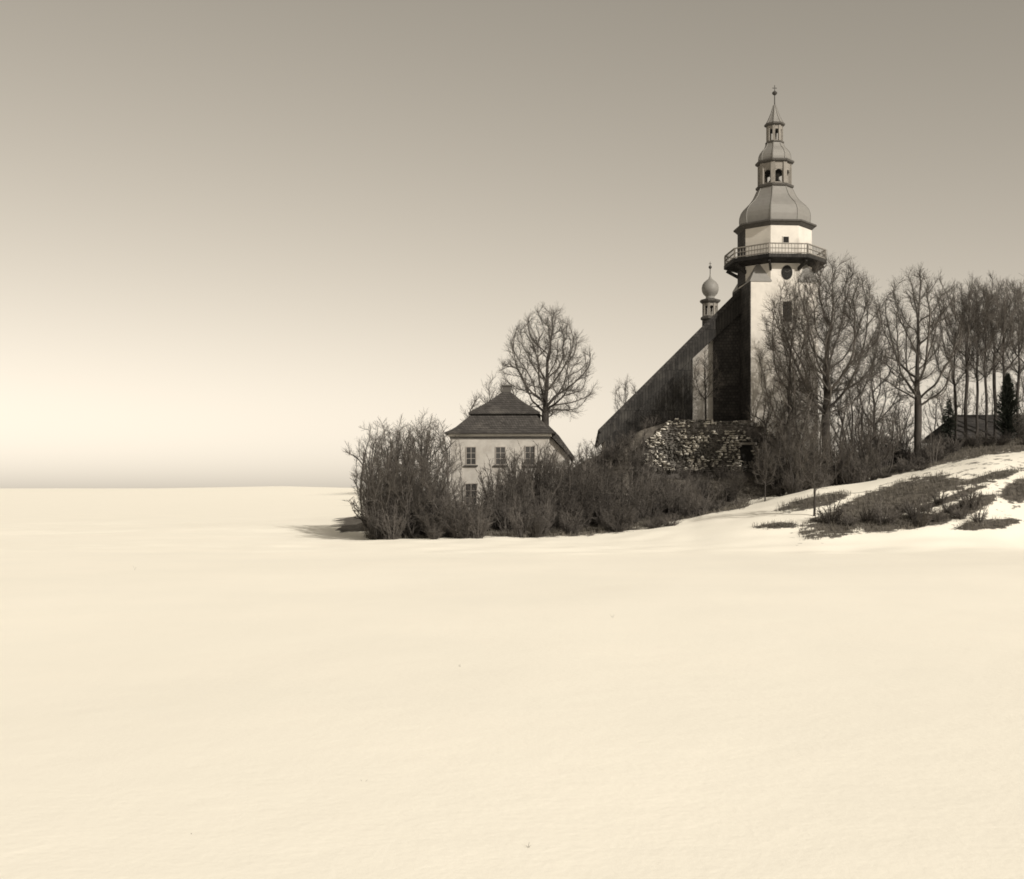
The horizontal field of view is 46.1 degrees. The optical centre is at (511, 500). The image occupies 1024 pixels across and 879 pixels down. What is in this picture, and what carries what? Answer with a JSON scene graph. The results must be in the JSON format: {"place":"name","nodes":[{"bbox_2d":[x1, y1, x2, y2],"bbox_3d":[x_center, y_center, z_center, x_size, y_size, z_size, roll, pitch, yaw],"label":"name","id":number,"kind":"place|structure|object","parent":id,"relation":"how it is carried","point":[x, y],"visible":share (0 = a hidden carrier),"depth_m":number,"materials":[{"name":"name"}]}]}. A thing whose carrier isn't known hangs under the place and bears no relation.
{"place":"outdoors","nodes":[
{"label":"outdoors","id":0,"kind":"place"},
{"bbox_2d":[0,420,1023,878],"bbox_3d":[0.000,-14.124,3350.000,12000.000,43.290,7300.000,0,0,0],"label":"ground","id":1,"kind":"structure","parent":0,"point":[278,682],"depth_m":19.06,"materials":[{"name":"snow"}]},
{"bbox_2d":[344,419,403,525],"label":"bare tree","id":2,"kind":"object","parent":1,"relation":"on","point":[361,453],"visible":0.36,"depth_m":100.49,"materials":[{"name":"brown plant"}]},
{"bbox_2d":[357,485,399,539],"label":"shrub","id":3,"kind":"object","parent":1,"relation":"on","point":[376,533],"visible":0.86,"depth_m":90.96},
{"bbox_2d":[350,449,409,536],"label":"bare tree","id":4,"kind":"object","parent":1,"relation":"on","point":[377,482],"visible":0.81,"depth_m":91.47,"materials":[{"name":"brown plant"}]},
{"bbox_2d":[350,437,411,535],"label":"shrub","id":5,"kind":"object","parent":1,"relation":"on","point":[368,461],"visible":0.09,"depth_m":97.17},
{"bbox_2d":[343,440,420,533],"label":"shrub","id":6,"kind":"object","parent":1,"relation":"on","point":[356,505],"visible":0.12,"depth_m":96.81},
{"bbox_2d":[360,423,421,503],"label":"bare tree","id":7,"kind":"object","parent":1,"relation":"on","point":[381,446],"visible":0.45,"depth_m":96.58,"materials":[{"name":"brown plant"}]},
{"bbox_2d":[374,499,410,539],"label":"shrub","id":8,"kind":"object","parent":1,"relation":"on","point":[391,531],"visible":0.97,"depth_m":89.61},
{"bbox_2d":[368,475,417,538],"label":"shrub","id":9,"kind":"object","parent":1,"relation":"on","point":[393,508],"visible":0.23,"depth_m":92.11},
{"bbox_2d":[369,446,421,538],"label":"bare tree","id":10,"kind":"object","parent":1,"relation":"on","point":[394,483],"visible":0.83,"depth_m":91.47,"materials":[{"name":"brown plant"}]},
{"bbox_2d":[374,420,439,487],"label":"bare tree","id":11,"kind":"object","parent":1,"relation":"on","point":[404,441],"visible":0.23,"depth_m":98.44,"materials":[{"name":"brown plant"}]},
{"bbox_2d":[379,469,438,538],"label":"shrub","id":12,"kind":"object","parent":1,"relation":"on","point":[415,526],"visible":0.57,"depth_m":92.05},
{"bbox_2d":[389,450,442,538],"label":"bare tree","id":13,"kind":"object","parent":1,"relation":"on","point":[406,495],"visible":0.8,"depth_m":91.67,"materials":[{"name":"brown plant"}]},
{"bbox_2d":[397,410,454,489],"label":"bare tree","id":14,"kind":"object","parent":1,"relation":"on","point":[424,440],"visible":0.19,"depth_m":103.79,"materials":[{"name":"brown plant"}]},
{"bbox_2d":[409,464,448,529],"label":"bare tree","id":15,"kind":"object","parent":1,"relation":"on","point":[443,486],"visible":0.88,"depth_m":91.65,"materials":[{"name":"brown plant"}]},
{"bbox_2d":[400,416,461,497],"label":"bare tree","id":16,"kind":"object","parent":1,"relation":"on","point":[427,438],"visible":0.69,"depth_m":95.66,"materials":[{"name":"brown plant"}]},
{"bbox_2d":[411,501,454,537],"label":"shrub","id":17,"kind":"object","parent":1,"relation":"on","point":[439,519],"visible":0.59,"depth_m":90.12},
{"bbox_2d":[401,417,465,502],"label":"bare tree","id":18,"kind":"object","parent":1,"relation":"on","point":[449,454],"visible":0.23,"depth_m":101.62,"materials":[{"name":"brown plant"}]},
{"bbox_2d":[414,479,477,536],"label":"shrub","id":19,"kind":"object","parent":1,"relation":"on","point":[437,505],"visible":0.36,"depth_m":92.06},
{"bbox_2d":[425,454,466,520],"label":"shrub","id":20,"kind":"object","parent":1,"relation":"on","point":[450,484],"visible":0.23,"depth_m":94.62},
{"bbox_2d":[436,497,481,538],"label":"shrub","id":21,"kind":"object","parent":1,"relation":"on","point":[460,531],"visible":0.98,"depth_m":88.92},
{"bbox_2d":[451,486,499,531],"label":"shrub","id":22,"kind":"object","parent":1,"relation":"on","point":[486,503],"visible":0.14,"depth_m":94.63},
{"bbox_2d":[455,496,496,536],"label":"shrub","id":23,"kind":"object","parent":1,"relation":"on","point":[485,514],"visible":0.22,"depth_m":91.19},
{"bbox_2d":[460,501,494,538],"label":"shrub","id":24,"kind":"object","parent":1,"relation":"on","point":[478,532],"visible":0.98,"depth_m":88.88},
{"bbox_2d":[460,372,505,420],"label":"bare tree","id":25,"kind":"object","parent":1,"relation":"on","point":[475,400],"visible":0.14,"depth_m":137.64,"materials":[{"name":"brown plant"}]},
{"bbox_2d":[484,465,515,529],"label":"bare tree","id":26,"kind":"object","parent":1,"relation":"on","point":[497,485],"visible":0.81,"depth_m":97.81,"materials":[{"name":"brown plant"}]},
{"bbox_2d":[472,454,530,527],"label":"shrub","id":27,"kind":"object","parent":1,"relation":"on","point":[484,488],"visible":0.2,"depth_m":102.25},
{"bbox_2d":[444,385,573,511],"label":"manor house","id":28,"kind":"structure","parent":1,"relation":"on","point":[494,427],"depth_m":112.08,"materials":[{"name":"paint"}]},
{"bbox_2d":[464,447,477,465],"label":"window","id":29,"kind":"structure","parent":28,"relation":"in","point":[470,451],"depth_m":112.05,"materials":[{"name":"grey glass"}]},
{"bbox_2d":[489,480,528,531],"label":"shrub","id":30,"kind":"object","parent":1,"relation":"on","point":[503,521],"visible":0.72,"depth_m":96.50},
{"bbox_2d":[496,445,532,507],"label":"bare tree","id":31,"kind":"object","parent":1,"relation":"on","point":[512,472],"visible":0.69,"depth_m":100.78,"materials":[{"name":"brown plant"}]},
{"bbox_2d":[504,495,537,536],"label":"shrub","id":32,"kind":"object","parent":1,"relation":"on","point":[519,528],"visible":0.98,"depth_m":91.38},
{"bbox_2d":[509,471,537,518],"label":"bare tree","id":33,"kind":"object","parent":1,"relation":"on","point":[521,488],"visible":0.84,"depth_m":96.89,"materials":[{"name":"brown plant"}]},
{"bbox_2d":[497,439,566,507],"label":"shrub","id":34,"kind":"object","parent":1,"relation":"on","point":[499,460],"visible":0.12,"depth_m":104.62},
{"bbox_2d":[507,440,557,507],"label":"shrub","id":35,"kind":"object","parent":1,"relation":"on","point":[530,472],"visible":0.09,"depth_m":104.44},
{"bbox_2d":[523,509,551,537],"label":"shrub","id":36,"kind":"object","parent":1,"relation":"on","point":[537,533],"visible":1,"depth_m":91.12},
{"bbox_2d":[526,478,560,530],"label":"shrub","id":37,"kind":"object","parent":1,"relation":"on","point":[538,508],"visible":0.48,"depth_m":95.92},
{"bbox_2d":[523,442,564,507],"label":"bare tree","id":38,"kind":"object","parent":1,"relation":"on","point":[537,477],"visible":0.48,"depth_m":103.55,"materials":[{"name":"brown plant"}]},
{"bbox_2d":[495,302,600,425],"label":"bare tree","id":39,"kind":"object","parent":1,"relation":"on","point":[546,410],"visible":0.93,"depth_m":123.09,"materials":[{"name":"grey plant"}]},
{"bbox_2d":[532,483,579,530],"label":"shrub","id":40,"kind":"object","parent":1,"relation":"on","point":[555,524],"visible":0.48,"depth_m":97.14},
{"bbox_2d":[532,447,582,508],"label":"bare tree","id":41,"kind":"object","parent":1,"relation":"on","point":[556,474],"visible":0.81,"depth_m":100.61,"materials":[{"name":"brown plant"}]},
{"bbox_2d":[556,505,587,534],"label":"shrub","id":42,"kind":"object","parent":1,"relation":"on","point":[567,527],"visible":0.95,"depth_m":92.92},
{"bbox_2d":[549,477,598,523],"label":"shrub","id":43,"kind":"object","parent":1,"relation":"on","point":[576,498],"visible":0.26,"depth_m":99.34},
{"bbox_2d":[559,455,595,505],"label":"shrub","id":44,"kind":"object","parent":1,"relation":"on","point":[587,490],"visible":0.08,"depth_m":101.96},
{"bbox_2d":[557,493,598,529],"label":"shrub","id":45,"kind":"object","parent":1,"relation":"on","point":[585,516],"visible":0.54,"depth_m":96.88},
{"bbox_2d":[563,448,619,505],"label":"shrub","id":46,"kind":"object","parent":1,"relation":"on","point":[605,467],"visible":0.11,"depth_m":103.84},
{"bbox_2d":[578,464,610,507],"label":"bare tree","id":47,"kind":"object","parent":1,"relation":"on","point":[591,475],"visible":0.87,"depth_m":98.71,"materials":[{"name":"brown plant"}]},
{"bbox_2d":[577,483,615,526],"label":"shrub","id":48,"kind":"object","parent":1,"relation":"on","point":[598,512],"visible":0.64,"depth_m":98.40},
{"bbox_2d":[584,439,619,472],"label":"shrub","id":49,"kind":"object","parent":1,"relation":"on","point":[604,462],"visible":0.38,"depth_m":110.38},
{"bbox_2d":[590,476,627,522],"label":"shrub","id":50,"kind":"object","parent":1,"relation":"on","point":[610,495],"visible":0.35,"depth_m":99.45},
{"bbox_2d":[600,508,625,531],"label":"shrub","id":51,"kind":"object","parent":1,"relation":"on","point":[608,528],"visible":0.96,"depth_m":92.81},
{"bbox_2d":[593,455,634,506],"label":"bare tree","id":52,"kind":"object","parent":1,"relation":"on","point":[614,480],"visible":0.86,"depth_m":100.66,"materials":[{"name":"brown plant"}]},
{"bbox_2d":[605,499,636,529],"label":"shrub","id":53,"kind":"object","parent":1,"relation":"on","point":[626,518],"visible":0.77,"depth_m":93.17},
{"bbox_2d":[612,373,635,412],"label":"bare tree","id":54,"kind":"object","parent":1,"relation":"on","point":[625,393],"visible":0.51,"depth_m":149.78,"materials":[{"name":"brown plant"}]},
{"bbox_2d":[596,459,663,516],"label":"shrub","id":55,"kind":"object","parent":1,"relation":"on","point":[630,490],"visible":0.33,"depth_m":101.87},
{"bbox_2d":[617,430,646,479],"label":"bare tree","id":56,"kind":"object","parent":1,"relation":"on","point":[636,451],"visible":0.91,"depth_m":107.86,"materials":[{"name":"brown plant"}]},
{"bbox_2d":[613,421,652,468],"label":"shrub","id":57,"kind":"object","parent":1,"relation":"on","point":[642,444],"visible":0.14,"depth_m":111.67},
{"bbox_2d":[610,438,665,484],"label":"shrub","id":58,"kind":"object","parent":1,"relation":"on","point":[643,462],"visible":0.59,"depth_m":109.25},
{"bbox_2d":[631,475,657,520],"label":"bare tree","id":59,"kind":"object","parent":1,"relation":"on","point":[643,497],"visible":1,"depth_m":97.89,"materials":[{"name":"brown plant"}]},
{"bbox_2d":[636,489,670,518],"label":"shrub","id":60,"kind":"object","parent":1,"relation":"on","point":[656,508],"visible":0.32,"depth_m":101.81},
{"bbox_2d":[654,460,693,513],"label":"shrub","id":61,"kind":"object","parent":1,"relation":"on","point":[665,478],"visible":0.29,"depth_m":104.76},
{"bbox_2d":[658,476,705,516],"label":"shrub","id":62,"kind":"object","parent":1,"relation":"on","point":[676,503],"visible":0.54,"depth_m":101.85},
{"bbox_2d":[359,435,1023,539],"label":"dry grass","id":63,"kind":"structure","parent":1,"relation":"on","point":[554,531],"depth_m":91.52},
{"bbox_2d":[687,464,712,496],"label":"shrub","id":64,"kind":"object","parent":1,"relation":"on","point":[699,484],"visible":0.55,"depth_m":107.47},
{"bbox_2d":[687,486,720,515],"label":"shrub","id":65,"kind":"object","parent":1,"relation":"on","point":[701,505],"visible":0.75,"depth_m":98.53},
{"bbox_2d":[689,346,725,419],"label":"bare tree","id":66,"kind":"object","parent":1,"relation":"on","point":[707,381],"visible":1,"depth_m":116.86,"materials":[{"name":"brown plant"}]},
{"bbox_2d":[595,85,825,455],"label":"church","id":67,"kind":"structure","parent":1,"relation":"on","point":[774,229],"depth_m":119.08,"materials":[{"name":"paint"}]},
{"bbox_2d":[641,418,782,478],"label":"stone wall","id":68,"kind":"structure","parent":1,"relation":"on","point":[706,443],"depth_m":113.71,"materials":[{"name":"grey stone"}]},
{"bbox_2d":[752,445,778,501],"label":"bare tree","id":69,"kind":"object","parent":1,"relation":"on","point":[764,476],"visible":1,"depth_m":100.93,"materials":[{"name":"brown plant"}]},
{"bbox_2d":[742,386,799,477],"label":"bare tree","id":70,"kind":"object","parent":1,"relation":"on","point":[765,432],"visible":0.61,"depth_m":108.73,"materials":[{"name":"brown plant"}]},
{"bbox_2d":[759,416,810,496],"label":"bare tree","id":71,"kind":"object","parent":1,"relation":"on","point":[782,437],"visible":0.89,"depth_m":103.78,"materials":[{"name":"brown plant"}]},
{"bbox_2d":[751,280,825,482],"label":"bare tree","id":72,"kind":"object","parent":1,"relation":"on","point":[787,395],"visible":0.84,"depth_m":105.69,"materials":[{"name":"brown plant"}]},
{"bbox_2d":[777,435,809,484],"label":"bare tree","id":73,"kind":"object","parent":1,"relation":"on","point":[791,439],"visible":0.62,"depth_m":103.59,"materials":[{"name":"brown plant"}]},
{"bbox_2d":[780,468,809,493],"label":"shrub","id":74,"kind":"object","parent":1,"relation":"on","point":[789,488],"visible":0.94,"depth_m":101.45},
{"bbox_2d":[777,388,818,445],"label":"bare tree","id":75,"kind":"object","parent":1,"relation":"on","point":[803,419],"visible":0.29,"depth_m":109.90,"materials":[{"name":"brown plant"}]},
{"bbox_2d":[783,401,838,489],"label":"bare tree","id":76,"kind":"object","parent":1,"relation":"on","point":[817,430],"visible":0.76,"depth_m":103.53,"materials":[{"name":"brown plant"}]},
{"bbox_2d":[790,420,841,515],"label":"bare tree","id":77,"kind":"object","parent":1,"relation":"on","point":[813,482],"visible":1,"depth_m":85.89,"materials":[{"name":"brown plant"}]},
{"bbox_2d":[757,252,899,470],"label":"bare tree","id":78,"kind":"object","parent":1,"relation":"on","point":[827,363],"visible":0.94,"depth_m":105.58,"materials":[{"name":"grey plant"}]},
{"bbox_2d":[814,496,845,523],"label":"shrub","id":79,"kind":"object","parent":1,"relation":"on","point":[835,518],"visible":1,"depth_m":83.27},
{"bbox_2d":[805,361,862,462],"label":"bare tree","id":80,"kind":"object","parent":1,"relation":"on","point":[835,398],"visible":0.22,"depth_m":110.44,"materials":[{"name":"brown plant"}]},
{"bbox_2d":[822,423,854,485],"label":"bare tree","id":81,"kind":"object","parent":1,"relation":"on","point":[841,443],"visible":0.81,"depth_m":103.72,"materials":[{"name":"brown plant"}]},
{"bbox_2d":[817,444,861,485],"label":"shrub","id":82,"kind":"object","parent":1,"relation":"on","point":[840,482],"visible":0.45,"depth_m":104.17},
{"bbox_2d":[835,443,859,484],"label":"bare tree","id":83,"kind":"object","parent":1,"relation":"on","point":[842,462],"visible":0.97,"depth_m":103.27,"materials":[{"name":"brown plant"}]},
{"bbox_2d":[820,376,880,461],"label":"bare tree","id":84,"kind":"object","parent":1,"relation":"on","point":[859,419],"visible":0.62,"depth_m":108.58,"materials":[{"name":"brown plant"}]},
{"bbox_2d":[842,416,880,472],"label":"bare tree","id":85,"kind":"object","parent":1,"relation":"on","point":[866,440],"visible":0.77,"depth_m":104.79,"materials":[{"name":"brown plant"}]},
{"bbox_2d":[844,394,886,448],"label":"bare tree","id":86,"kind":"object","parent":1,"relation":"on","point":[855,417],"visible":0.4,"depth_m":109.75,"materials":[{"name":"brown plant"}]},
{"bbox_2d":[846,328,909,443],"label":"bare tree","id":87,"kind":"object","parent":1,"relation":"on","point":[884,388],"visible":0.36,"depth_m":111.47,"materials":[{"name":"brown plant"}]},
{"bbox_2d":[857,417,908,468],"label":"shrub","id":88,"kind":"object","parent":1,"relation":"on","point":[884,462],"visible":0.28,"depth_m":108.99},
{"bbox_2d":[863,403,906,475],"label":"bare tree","id":89,"kind":"object","parent":1,"relation":"on","point":[878,440],"visible":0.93,"depth_m":105.74,"materials":[{"name":"plant"}]},
{"bbox_2d":[869,495,905,524],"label":"shrub","id":90,"kind":"object","parent":1,"relation":"on","point":[892,519],"visible":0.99,"depth_m":82.58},
{"bbox_2d":[880,408,913,453],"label":"bare tree","id":91,"kind":"object","parent":1,"relation":"on","point":[906,437],"visible":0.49,"depth_m":110.71,"materials":[{"name":"brown plant"}]},
{"bbox_2d":[884,394,923,443],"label":"bare tree","id":92,"kind":"object","parent":1,"relation":"on","point":[911,404],"visible":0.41,"depth_m":132.88,"materials":[{"name":"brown plant"}]},
{"bbox_2d":[897,493,927,519],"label":"shrub","id":93,"kind":"object","parent":1,"relation":"on","point":[911,508],"visible":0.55,"depth_m":83.38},
{"bbox_2d":[870,263,973,461],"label":"bare tree","id":94,"kind":"object","parent":1,"relation":"on","point":[918,378],"visible":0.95,"depth_m":107.50,"materials":[{"name":"grey plant"}]},
{"bbox_2d":[909,500,938,526],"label":"shrub","id":95,"kind":"object","parent":1,"relation":"on","point":[925,520],"visible":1,"depth_m":81.41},
{"bbox_2d":[916,432,950,462],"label":"shrub","id":96,"kind":"object","parent":1,"relation":"on","point":[933,455],"visible":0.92,"depth_m":107.22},
{"bbox_2d":[922,389,962,432],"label":"bare tree","id":97,"kind":"object","parent":1,"relation":"on","point":[935,418],"visible":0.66,"depth_m":131.95,"materials":[{"name":"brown plant"}]},
{"bbox_2d":[938,399,960,450],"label":"conifer","id":98,"kind":"object","parent":1,"relation":"on","point":[948,429],"visible":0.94,"depth_m":111.92,"materials":[{"name":"black plant"}]},
{"bbox_2d":[926,290,983,442],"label":"bare tree","id":99,"kind":"object","parent":1,"relation":"on","point":[954,391],"visible":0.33,"depth_m":120.95,"materials":[{"name":"brown plant"}]},
{"bbox_2d":[947,375,979,415],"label":"bare tree","id":100,"kind":"object","parent":1,"relation":"on","point":[962,400],"visible":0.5,"depth_m":133.75,"materials":[{"name":"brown plant"}]},
{"bbox_2d":[930,273,1000,446],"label":"bare tree","id":101,"kind":"object","parent":1,"relation":"on","point":[966,367],"visible":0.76,"depth_m":115.78,"materials":[{"name":"brown plant"}]},
{"bbox_2d":[948,479,982,509],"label":"shrub","id":102,"kind":"object","parent":1,"relation":"on","point":[970,504],"visible":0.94,"depth_m":84.43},
{"bbox_2d":[923,415,1023,447],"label":"barn","id":103,"kind":"structure","parent":1,"relation":"on","point":[971,423],"depth_m":123.39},
{"bbox_2d":[945,281,1011,438],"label":"bare tree","id":104,"kind":"object","parent":1,"relation":"on","point":[976,378],"visible":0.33,"depth_m":118.87,"materials":[{"name":"brown plant"}]},
{"bbox_2d":[954,276,1023,441],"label":"bare tree","id":105,"kind":"object","parent":1,"relation":"on","point":[985,358],"visible":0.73,"depth_m":115.64,"materials":[{"name":"brown plant"}]},
{"bbox_2d":[963,272,1023,439],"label":"bare tree","id":106,"kind":"object","parent":1,"relation":"on","point":[994,385],"visible":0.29,"depth_m":119.86,"materials":[{"name":"brown plant"}]},
{"bbox_2d":[972,280,1023,434],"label":"bare tree","id":107,"kind":"object","parent":1,"relation":"on","point":[1003,356],"visible":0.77,"depth_m":115.49,"materials":[{"name":"brown plant"}]},
{"bbox_2d":[990,278,1023,433],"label":"bare tree","id":108,"kind":"object","parent":1,"relation":"on","point":[1019,371],"visible":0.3,"depth_m":118.86,"materials":[{"name":"brown plant"}]},
{"bbox_2d":[992,373,1023,437],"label":"conifer","id":109,"kind":"object","parent":1,"relation":"on","point":[1006,404],"visible":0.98,"depth_m":112.67,"materials":[{"name":"black plant"}]},
{"bbox_2d":[998,284,1023,369],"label":"bare tree","id":110,"kind":"object","parent":1,"relation":"on","point":[1013,349],"visible":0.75,"depth_m":115.95,"materials":[{"name":"brown plant"}]},
{"bbox_2d":[0,0,1023,487],"label":"sky","id":111,"kind":"structure","parent":0,"point":[237,237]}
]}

